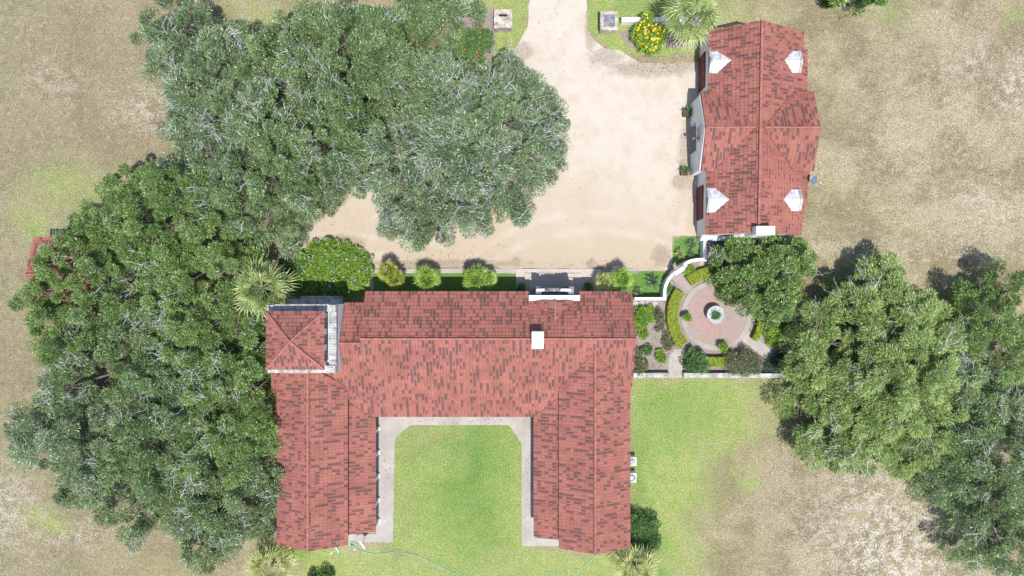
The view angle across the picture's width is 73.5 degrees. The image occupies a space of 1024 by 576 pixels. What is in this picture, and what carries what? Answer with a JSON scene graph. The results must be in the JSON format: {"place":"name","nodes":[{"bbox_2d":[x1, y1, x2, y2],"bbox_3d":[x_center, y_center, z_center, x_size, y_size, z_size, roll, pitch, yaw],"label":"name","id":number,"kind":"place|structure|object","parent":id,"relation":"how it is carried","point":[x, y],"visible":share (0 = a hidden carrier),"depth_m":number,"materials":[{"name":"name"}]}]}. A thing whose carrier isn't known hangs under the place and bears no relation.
{"place":"outdoors","nodes":[
{"label":"outdoors","id":0,"kind":"place"},
{"bbox_2d":[374,269,515,272],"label":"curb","id":1,"kind":"structure","parent":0,"point":[459,270],"depth_m":66.95,"materials":[{"name":"concrete"}]},
{"bbox_2d":[265,287,635,554],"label":"house","id":2,"kind":"structure","parent":0,"point":[557,364],"depth_m":62.33,"materials":[{"name":"tile"}]},
{"bbox_2d":[213,0,698,317],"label":"driveway","id":3,"kind":"structure","parent":0,"point":[623,140],"depth_m":66.99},
{"bbox_2d":[680,163,691,175],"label":"cactus planter","id":4,"kind":"object","parent":3,"relation":"on","point":[685,171],"visible":1,"depth_m":66.45,"materials":[{"name":"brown wood"}]},
{"bbox_2d":[682,105,692,117],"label":"cactus planter","id":5,"kind":"object","parent":3,"relation":"on","point":[686,112],"visible":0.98,"depth_m":66.45,"materials":[{"name":"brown wood"}]},
{"bbox_2d":[0,0,1023,575],"bbox_3d":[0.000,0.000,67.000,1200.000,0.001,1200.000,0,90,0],"label":"ground","id":6,"kind":"structure","parent":0,"point":[918,168],"depth_m":67.00,"materials":[{"name":"green plant"}]},
{"bbox_2d":[24,237,109,311],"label":"garden shed","id":7,"kind":"structure","parent":6,"relation":"on","point":[36,243],"depth_m":63.87,"materials":[{"name":"ceramic"}]},
{"bbox_2d":[1,389,149,510],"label":"oak tree","id":8,"kind":"object","parent":6,"relation":"on","point":[21,438],"visible":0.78,"depth_m":61.86,"materials":[{"name":"green plant"}]},
{"bbox_2d":[7,210,166,366],"bbox_3d":[-39.181,0.098,63.407,13.352,7.304,14.602,0,90,0],"label":"oak tree","id":9,"kind":"object","parent":6,"relation":"on","point":[35,319],"visible":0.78,"depth_m":62.22,"materials":[{"name":"green plant"}]},
{"bbox_2d":[31,307,228,430],"bbox_3d":[-35.058,7.160,63.195,17.442,8.592,12.221,0,90,0],"label":"oak tree","id":10,"kind":"object","parent":6,"relation":"on","point":[126,376],"visible":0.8,"depth_m":61.56,"materials":[{"name":"green plant"}]},
{"bbox_2d":[67,160,246,280],"bbox_3d":[-32.636,-6.388,62.779,16.663,8.559,11.572,0,90,0],"label":"oak tree","id":11,"kind":"object","parent":6,"relation":"on","point":[156,191],"visible":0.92,"depth_m":61.46,"materials":[{"name":"green plant"}]},
{"bbox_2d":[79,381,243,562],"bbox_3d":[-32.071,16.208,63.260,14.785,8.178,15.817,0,90,0],"label":"oak tree","id":12,"kind":"object","parent":6,"relation":"on","point":[144,477],"visible":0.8,"depth_m":62.08,"materials":[{"name":"green plant"}]},
{"bbox_2d":[127,0,273,219],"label":"oak tree","id":13,"kind":"object","parent":6,"relation":"on","point":[188,67],"visible":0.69,"depth_m":62.34,"materials":[{"name":"green plant"}]},
{"bbox_2d":[131,239,281,387],"bbox_3d":[-28.696,2.461,63.153,14.858,8.126,14.445,0,90,0],"label":"oak tree","id":14,"kind":"object","parent":6,"relation":"on","point":[169,318],"visible":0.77,"depth_m":61.88,"materials":[{"name":"green plant"}]},
{"bbox_2d":[161,431,284,575],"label":"oak tree","id":15,"kind":"object","parent":6,"relation":"on","point":[219,548],"visible":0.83,"depth_m":62.74,"materials":[{"name":"green plant"}]},
{"bbox_2d":[164,342,282,497],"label":"oak tree","id":16,"kind":"object","parent":6,"relation":"on","point":[248,410],"visible":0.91,"depth_m":61.53,"materials":[{"name":"green plant"}]},
{"bbox_2d":[234,234,269,269],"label":"leafy tree","id":17,"kind":"object","parent":6,"relation":"on","point":[250,238],"visible":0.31,"depth_m":64.77,"materials":[{"name":"green plant"}]},
{"bbox_2d":[232,253,299,322],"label":"fan palm","id":18,"kind":"object","parent":6,"relation":"on","point":[255,276],"visible":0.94,"depth_m":61.69,"materials":[{"name":"green plant"}]},
{"bbox_2d":[243,535,298,575],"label":"fan palm","id":19,"kind":"object","parent":6,"relation":"on","point":[255,570],"visible":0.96,"depth_m":63.16,"materials":[{"name":"plant"}]},
{"bbox_2d":[274,259,301,295],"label":"leafy shrub","id":20,"kind":"object","parent":6,"relation":"on","point":[279,264],"visible":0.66,"depth_m":66.18,"materials":[{"name":"green plant"}]},
{"bbox_2d":[195,64,384,260],"bbox_3d":[-20.257,-11.210,62.528,17.372,9.044,17.716,15,90,0],"label":"oak tree","id":21,"kind":"object","parent":6,"relation":"on","point":[240,116],"visible":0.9,"depth_m":61.11,"materials":[{"name":"green plant"}]},
{"bbox_2d":[281,250,304,272],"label":"leafy shrub","id":22,"kind":"object","parent":6,"relation":"on","point":[289,262],"visible":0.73,"depth_m":66.19,"materials":[{"name":"green plant"}]},
{"bbox_2d":[308,563,335,575],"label":"leafy shrub","id":23,"kind":"object","parent":6,"relation":"on","point":[326,571],"visible":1,"depth_m":66.49,"materials":[{"name":"green plant"}]},
{"bbox_2d":[226,0,435,164],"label":"oak tree","id":24,"kind":"object","parent":6,"relation":"on","point":[323,18],"visible":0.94,"depth_m":61.11,"materials":[{"name":"green plant"}]},
{"bbox_2d":[299,241,373,290],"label":"bed edge","id":25,"kind":"object","parent":6,"relation":"on","point":[371,282],"visible":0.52,"depth_m":66.94,"materials":[{"name":"concrete"}]},
{"bbox_2d":[286,237,373,296],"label":"flowering shrub","id":26,"kind":"object","parent":25,"relation":"on","point":[328,280],"visible":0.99,"depth_m":65.94,"materials":[{"name":"green plant"}]},
{"bbox_2d":[377,260,398,280],"bbox_3d":[-11.657,-1.634,65.295,2.218,3.411,2.170,0,90,0],"label":"shrub","id":27,"kind":"object","parent":6,"relation":"on","point":[382,271],"visible":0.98,"depth_m":64.23,"materials":[{"name":"green plant"}]},
{"bbox_2d":[384,270,404,288],"bbox_3d":[-11.073,-0.871,65.350,2.119,3.299,2.035,0,90,0],"label":"shrub","id":28,"kind":"object","parent":6,"relation":"on","point":[400,278],"visible":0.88,"depth_m":64.60,"materials":[{"name":"green plant"}]},
{"bbox_2d":[348,541,458,575],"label":"garden hose","id":29,"kind":"object","parent":6,"relation":"on","point":[349,544],"visible":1,"depth_m":66.94,"materials":[{"name":"rubber"}]},
{"bbox_2d":[413,264,441,290],"bbox_3d":[-8.060,-0.891,65.204,2.950,3.592,3.092,0,90,0],"label":"shrub","id":30,"kind":"object","parent":6,"relation":"on","point":[422,273],"visible":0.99,"depth_m":64.36,"materials":[{"name":"green plant"}]},
{"bbox_2d":[390,0,490,55],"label":"oak tree","id":31,"kind":"object","parent":6,"relation":"on","point":[438,22],"visible":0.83,"depth_m":63.50,"materials":[{"name":"green plant"}]},
{"bbox_2d":[349,417,558,545],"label":"courtyard walk","id":32,"kind":"structure","parent":6,"relation":"on","point":[391,430],"depth_m":66.95,"materials":[{"name":"concrete"}]},
{"bbox_2d":[355,37,578,253],"bbox_3d":[-3.980,-12.588,62.463,20.969,9.185,19.869,0,90,0],"label":"oak tree","id":33,"kind":"object","parent":6,"relation":"on","point":[456,142],"visible":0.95,"depth_m":61.42,"materials":[{"name":"green plant"}]},
{"bbox_2d":[442,6,495,60],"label":"gravel bed","id":34,"kind":"object","parent":6,"relation":"on","point":[488,23],"visible":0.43,"depth_m":66.99,"materials":[{"name":"beige gravel"}]},
{"bbox_2d":[448,23,495,68],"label":"flowering shrub","id":35,"kind":"object","parent":34,"relation":"on","point":[473,44],"visible":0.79,"depth_m":66.02,"materials":[{"name":"green plant"}]},
{"bbox_2d":[462,263,490,290],"bbox_3d":[-3.401,-0.892,65.107,3.129,3.785,2.875,-34,90,0],"label":"shrub","id":36,"kind":"object","parent":6,"relation":"on","point":[470,273],"visible":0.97,"depth_m":64.22,"materials":[{"name":"green plant"}]},
{"bbox_2d":[481,270,496,288],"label":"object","id":37,"kind":"object","parent":6,"relation":"on","point":[492,277],"visible":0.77,"depth_m":64.80,"materials":[{"name":"green plant"}]},
{"bbox_2d":[494,9,511,31],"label":"gate pillar","id":38,"kind":"structure","parent":6,"relation":"on","point":[502,20],"depth_m":65.71,"materials":[{"name":"stone"}]},
{"bbox_2d":[309,5,746,544],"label":"leaf litter","id":39,"kind":"object","parent":6,"relation":"on","point":[569,269],"visible":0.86,"depth_m":66.89,"materials":[{"name":"brown plant"}]},
{"bbox_2d":[516,269,599,290],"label":"terrace","id":40,"kind":"structure","parent":6,"relation":"on","point":[588,275],"depth_m":66.91,"materials":[{"name":"concrete"}]},
{"bbox_2d":[525,273,580,294],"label":"entrance steps","id":41,"kind":"structure","parent":40,"relation":"on","point":[577,276],"depth_m":66.78,"materials":[{"name":"concrete"}]},
{"bbox_2d":[529,278,574,294],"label":"terrace","id":42,"kind":"structure","parent":41,"relation":"on","point":[552,282],"depth_m":66.64,"materials":[{"name":"concrete"}]},
{"bbox_2d":[583,281,593,290],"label":"topiary shrub","id":43,"kind":"object","parent":40,"relation":"on","point":[588,287],"visible":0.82,"depth_m":66.37,"materials":[{"name":"green plant"}]},
{"bbox_2d":[594,271,614,290],"bbox_3d":[8.801,-0.483,65.477,2.292,3.046,2.365,0,90,0],"label":"shrub","id":44,"kind":"object","parent":6,"relation":"on","point":[603,281],"visible":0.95,"depth_m":64.83,"materials":[{"name":"plant"}]},
{"bbox_2d":[599,11,617,33],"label":"gate pillar","id":45,"kind":"structure","parent":6,"relation":"on","point":[608,22],"depth_m":65.82,"materials":[{"name":"stone"}]},
{"bbox_2d":[610,266,632,290],"bbox_3d":[10.311,-0.882,65.183,2.483,3.633,2.506,0,90,0],"label":"shrub","id":46,"kind":"object","parent":6,"relation":"on","point":[619,273],"visible":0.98,"depth_m":64.29,"materials":[{"name":"green plant"}]},
{"bbox_2d":[600,269,662,270],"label":"front walk","id":47,"kind":"structure","parent":6,"relation":"on","point":[633,269],"depth_m":66.95,"materials":[{"name":"concrete"}]},
{"bbox_2d":[630,454,636,465],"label":"ac unit","id":48,"kind":"object","parent":6,"relation":"on","point":[633,459],"visible":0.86,"depth_m":66.15,"materials":[{"name":"white metal"}]},
{"bbox_2d":[630,470,636,481],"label":"ac unit","id":49,"kind":"object","parent":6,"relation":"on","point":[633,475],"visible":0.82,"depth_m":66.14,"materials":[{"name":"white metal"}]},
{"bbox_2d":[610,544,659,575],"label":"fan palm","id":50,"kind":"object","parent":6,"relation":"on","point":[647,559],"visible":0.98,"depth_m":63.47,"materials":[{"name":"plant"}]},
{"bbox_2d":[633,287,642,295],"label":"yucca plant","id":51,"kind":"object","parent":6,"relation":"on","point":[637,292],"visible":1,"depth_m":66.46,"materials":[{"name":"green plant"}]},
{"bbox_2d":[630,509,661,553],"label":"leafy shrub","id":52,"kind":"object","parent":6,"relation":"on","point":[647,535],"visible":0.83,"depth_m":65.52,"materials":[{"name":"green plant"}]},
{"bbox_2d":[633,372,669,377],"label":"garden wall","id":53,"kind":"structure","parent":6,"relation":"on","point":[656,375],"depth_m":66.30,"materials":[{"name":"white paint"}]},
{"bbox_2d":[645,271,660,288],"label":"yucca plant","id":54,"kind":"object","parent":6,"relation":"on","point":[653,281],"visible":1,"depth_m":66.32,"materials":[{"name":"green plant"}]},
{"bbox_2d":[633,273,673,299],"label":"garden wall","id":55,"kind":"structure","parent":6,"relation":"on","point":[669,276],"depth_m":65.75,"materials":[{"name":"white paint"}]},
{"bbox_2d":[619,30,697,46],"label":"gravel bed","id":56,"kind":"object","parent":6,"relation":"on","point":[624,34],"visible":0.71,"depth_m":66.99,"materials":[{"name":"beige gravel"}]},
{"bbox_2d":[629,10,670,57],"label":"flowering shrub","id":57,"kind":"object","parent":56,"relation":"on","point":[652,34],"visible":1,"depth_m":65.28,"materials":[{"name":"yellow plant"}]},
{"bbox_2d":[659,0,721,51],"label":"fan palm","id":58,"kind":"object","parent":56,"relation":"on","point":[710,16],"visible":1,"depth_m":61.38,"materials":[{"name":"green plant"}]},
{"bbox_2d":[620,17,699,24],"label":"pillar wall","id":59,"kind":"structure","parent":6,"relation":"on","point":[628,20],"depth_m":66.10,"materials":[{"name":"white paint"}]},
{"bbox_2d":[669,263,686,275],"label":"gate arch","id":60,"kind":"structure","parent":6,"relation":"on","point":[681,267],"depth_m":65.05,"materials":[{"name":"white paint"}]},
{"bbox_2d":[674,247,684,259],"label":"yucca plant","id":61,"kind":"object","parent":6,"relation":"on","point":[680,253],"visible":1,"depth_m":66.41,"materials":[{"name":"green plant"}]},
{"bbox_2d":[686,238,697,249],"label":"yucca plant","id":62,"kind":"object","parent":6,"relation":"on","point":[692,244],"visible":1,"depth_m":66.35,"materials":[{"name":"green plant"}]},
{"bbox_2d":[689,250,695,258],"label":"yucca plant","id":63,"kind":"object","parent":6,"relation":"on","point":[690,253],"visible":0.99,"depth_m":66.49,"materials":[{"name":"green plant"}]},
{"bbox_2d":[682,239,706,264],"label":"garden wall","id":64,"kind":"structure","parent":6,"relation":"on","point":[703,251],"depth_m":65.75,"materials":[{"name":"white paint"}]},
{"bbox_2d":[633,240,793,372],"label":"garden bed","id":65,"kind":"object","parent":6,"relation":"on","point":[654,338],"visible":0.18,"depth_m":66.98,"materials":[{"name":"brown soil"}]},
{"bbox_2d":[634,348,648,376],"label":"garden shrub","id":66,"kind":"object","parent":65,"relation":"on","point":[641,364],"visible":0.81,"depth_m":66.27,"materials":[{"name":"green plant"}]},
{"bbox_2d":[633,304,654,340],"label":"garden shrub","id":67,"kind":"object","parent":65,"relation":"on","point":[644,314],"visible":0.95,"depth_m":66.22,"materials":[{"name":"green plant"}]},
{"bbox_2d":[641,344,652,355],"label":"garden shrub","id":68,"kind":"object","parent":65,"relation":"on","point":[645,348],"visible":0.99,"depth_m":66.56,"materials":[{"name":"green plant"}]},
{"bbox_2d":[653,306,665,322],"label":"garden shrub","id":69,"kind":"object","parent":65,"relation":"on","point":[659,315],"visible":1,"depth_m":66.50,"materials":[{"name":"green plant"}]},
{"bbox_2d":[654,318,665,331],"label":"garden shrub","id":70,"kind":"object","parent":65,"relation":"on","point":[662,324],"visible":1,"depth_m":66.55,"materials":[{"name":"green plant"}]},
{"bbox_2d":[654,348,666,364],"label":"garden shrub","id":71,"kind":"object","parent":65,"relation":"on","point":[661,355],"visible":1,"depth_m":66.50,"materials":[{"name":"green plant"}]},
{"bbox_2d":[661,283,673,295],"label":"garden shrub","id":72,"kind":"object","parent":65,"relation":"on","point":[670,287],"visible":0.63,"depth_m":66.43,"materials":[{"name":"green plant"}]},
{"bbox_2d":[660,330,675,350],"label":"garden shrub","id":73,"kind":"object","parent":65,"relation":"on","point":[668,344],"visible":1,"depth_m":66.58,"materials":[{"name":"green plant"}]},
{"bbox_2d":[665,288,687,347],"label":"curved hedge","id":74,"kind":"object","parent":65,"relation":"on","point":[672,321],"visible":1,"depth_m":66.23,"materials":[{"name":"green plant"}]},
{"bbox_2d":[682,263,695,274],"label":"garden shrub","id":75,"kind":"object","parent":65,"relation":"on","point":[689,269],"visible":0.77,"depth_m":66.28,"materials":[{"name":"green plant"}]},
{"bbox_2d":[679,345,710,374],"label":"garden shrub","id":76,"kind":"object","parent":65,"relation":"on","point":[697,361],"visible":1,"depth_m":65.65,"materials":[{"name":"green plant"}]},
{"bbox_2d":[685,266,724,285],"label":"curved hedge","id":77,"kind":"object","parent":65,"relation":"on","point":[695,277],"visible":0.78,"depth_m":66.23,"materials":[{"name":"green plant"}]},
{"bbox_2d":[681,280,751,350],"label":"patio kerb","id":78,"kind":"structure","parent":65,"relation":"on","point":[689,296],"depth_m":66.90,"materials":[{"name":"stone"}]},
{"bbox_2d":[681,313,692,321],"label":"potted shrub","id":79,"kind":"object","parent":78,"relation":"on","point":[687,317],"visible":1,"depth_m":66.00,"materials":[{"name":"green plant"}]},
{"bbox_2d":[718,342,728,352],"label":"shrub","id":80,"kind":"object","parent":78,"relation":"on","point":[723,346],"visible":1,"depth_m":66.02,"materials":[{"name":"green plant"}]},
{"bbox_2d":[699,354,734,366],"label":"curved hedge","id":81,"kind":"object","parent":65,"relation":"on","point":[717,361],"visible":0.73,"depth_m":66.22,"materials":[{"name":"green plant"}]},
{"bbox_2d":[723,347,763,377],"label":"garden shrub","id":82,"kind":"object","parent":65,"relation":"on","point":[737,365],"visible":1,"depth_m":65.79,"materials":[{"name":"green plant"}]},
{"bbox_2d":[711,235,792,252],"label":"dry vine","id":83,"kind":"object","parent":65,"relation":"on","point":[722,243],"visible":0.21,"depth_m":66.27,"materials":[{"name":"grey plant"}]},
{"bbox_2d":[750,317,764,340],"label":"curved hedge","id":84,"kind":"object","parent":65,"relation":"on","point":[757,331],"visible":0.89,"depth_m":66.24,"materials":[{"name":"green plant"}]},
{"bbox_2d":[702,234,830,329],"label":"leafy tree","id":85,"kind":"object","parent":65,"relation":"on","point":[764,275],"visible":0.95,"depth_m":63.66,"materials":[{"name":"green plant"}]},
{"bbox_2d":[761,356,778,372],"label":"garden shrub","id":86,"kind":"object","parent":65,"relation":"on","point":[769,365],"visible":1,"depth_m":66.45,"materials":[{"name":"green plant"}]},
{"bbox_2d":[763,320,789,347],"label":"garden shrub","id":87,"kind":"object","parent":65,"relation":"on","point":[771,336],"visible":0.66,"depth_m":66.13,"materials":[{"name":"green plant"}]},
{"bbox_2d":[771,350,785,363],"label":"garden shrub","id":88,"kind":"object","parent":65,"relation":"on","point":[776,357],"visible":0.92,"depth_m":66.47,"materials":[{"name":"green plant"}]},
{"bbox_2d":[776,353,788,370],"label":"garden shrub","id":89,"kind":"object","parent":65,"relation":"on","point":[782,365],"visible":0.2,"depth_m":66.47,"materials":[{"name":"green plant"}]},
{"bbox_2d":[789,315,796,359],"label":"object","id":90,"kind":"structure","parent":65,"relation":"on","point":[792,322],"depth_m":66.10,"materials":[{"name":"green plant"}]},
{"bbox_2d":[682,372,785,377],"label":"garden wall","id":91,"kind":"structure","parent":6,"relation":"on","point":[721,375],"depth_m":66.30,"materials":[{"name":"white paint"}]},
{"bbox_2d":[690,19,820,240],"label":"guest house","id":92,"kind":"structure","parent":6,"relation":"on","point":[754,121],"depth_m":62.56,"materials":[{"name":"tile"}]},
{"bbox_2d":[697,124,701,141],"bbox_3d":[17.365,-14.350,63.625,0.070,1.370,1.420,0,90,0],"label":"window","id":93,"kind":"structure","parent":92,"relation":"in","point":[699,129],"depth_m":63.49,"materials":[{"name":"white glass"}]},
{"bbox_2d":[696,185,702,220],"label":"garage door","id":94,"kind":"structure","parent":92,"relation":"in","point":[699,191],"depth_m":65.77,"materials":[{"name":"red wood"}]},
{"bbox_2d":[698,51,705,92],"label":"garage door","id":95,"kind":"structure","parent":92,"relation":"in","point":[702,60],"depth_m":65.79,"materials":[{"name":"red wood"}]},
{"bbox_2d":[808,176,820,183],"bbox_3d":[28.148,-10.009,63.803,0.843,1.030,0.728,0,90,0],"label":"satellite dish","id":96,"kind":"object","parent":92,"relation":"attached to","point":[814,180],"visible":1,"depth_m":63.75,"materials":[{"name":"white metal"}]},
{"bbox_2d":[768,295,846,470],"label":"feathery tree","id":97,"kind":"object","parent":6,"relation":"on","point":[816,350],"visible":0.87,"depth_m":63.70,"materials":[{"name":"green plant"}]},
{"bbox_2d":[820,0,889,19],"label":"leafy tree","id":98,"kind":"object","parent":6,"relation":"on","point":[846,5],"visible":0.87,"depth_m":65.40,"materials":[{"name":"green plant"}]},
{"bbox_2d":[794,250,1001,480],"bbox_3d":[35.990,7.352,63.253,18.847,8.313,21.968,0,90,0],"label":"tree","id":99,"kind":"object","parent":6,"relation":"on","point":[865,388],"visible":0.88,"depth_m":62.08,"materials":[{"name":"green plant"}]},
{"bbox_2d":[897,373,1023,575],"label":"oak tree","id":100,"kind":"object","parent":6,"relation":"on","point":[1011,477],"visible":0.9,"depth_m":61.87,"materials":[{"name":"green plant"}]},
{"bbox_2d":[933,255,1023,411],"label":"oak tree","id":101,"kind":"object","parent":6,"relation":"on","point":[1000,330],"visible":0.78,"depth_m":62.21,"materials":[{"name":"green plant"}]},
{"bbox_2d":[512,283,525,290],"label":"topiary shrub","id":102,"kind":"object","parent":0,"point":[520,287],"visible":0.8,"depth_m":66.08,"materials":[{"name":"green plant"}]},
{"bbox_2d":[668,349,683,377],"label":"garden path","id":103,"kind":"structure","parent":0,"point":[675,356],"depth_m":66.94,"materials":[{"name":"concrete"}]},
{"bbox_2d":[666,263,694,293],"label":"garden path","id":104,"kind":"structure","parent":0,"point":[680,280],"depth_m":66.94,"materials":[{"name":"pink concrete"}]},
{"bbox_2d":[686,285,746,345],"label":"patio","id":105,"kind":"structure","parent":0,"point":[729,329],"depth_m":66.92,"materials":[{"name":"brick"}]},
{"bbox_2d":[707,306,724,323],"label":"garden fountain","id":106,"kind":"object","parent":105,"relation":"on","point":[715,314],"visible":1,"depth_m":66.01,"materials":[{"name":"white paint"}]},
{"bbox_2d":[717,281,725,291],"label":"potted shrub","id":107,"kind":"object","parent":105,"relation":"on","point":[720,286],"visible":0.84,"depth_m":66.06,"materials":[{"name":"green plant"}]},
{"bbox_2d":[742,331,771,358],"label":"garden path","id":108,"kind":"structure","parent":0,"point":[761,348],"depth_m":66.94,"materials":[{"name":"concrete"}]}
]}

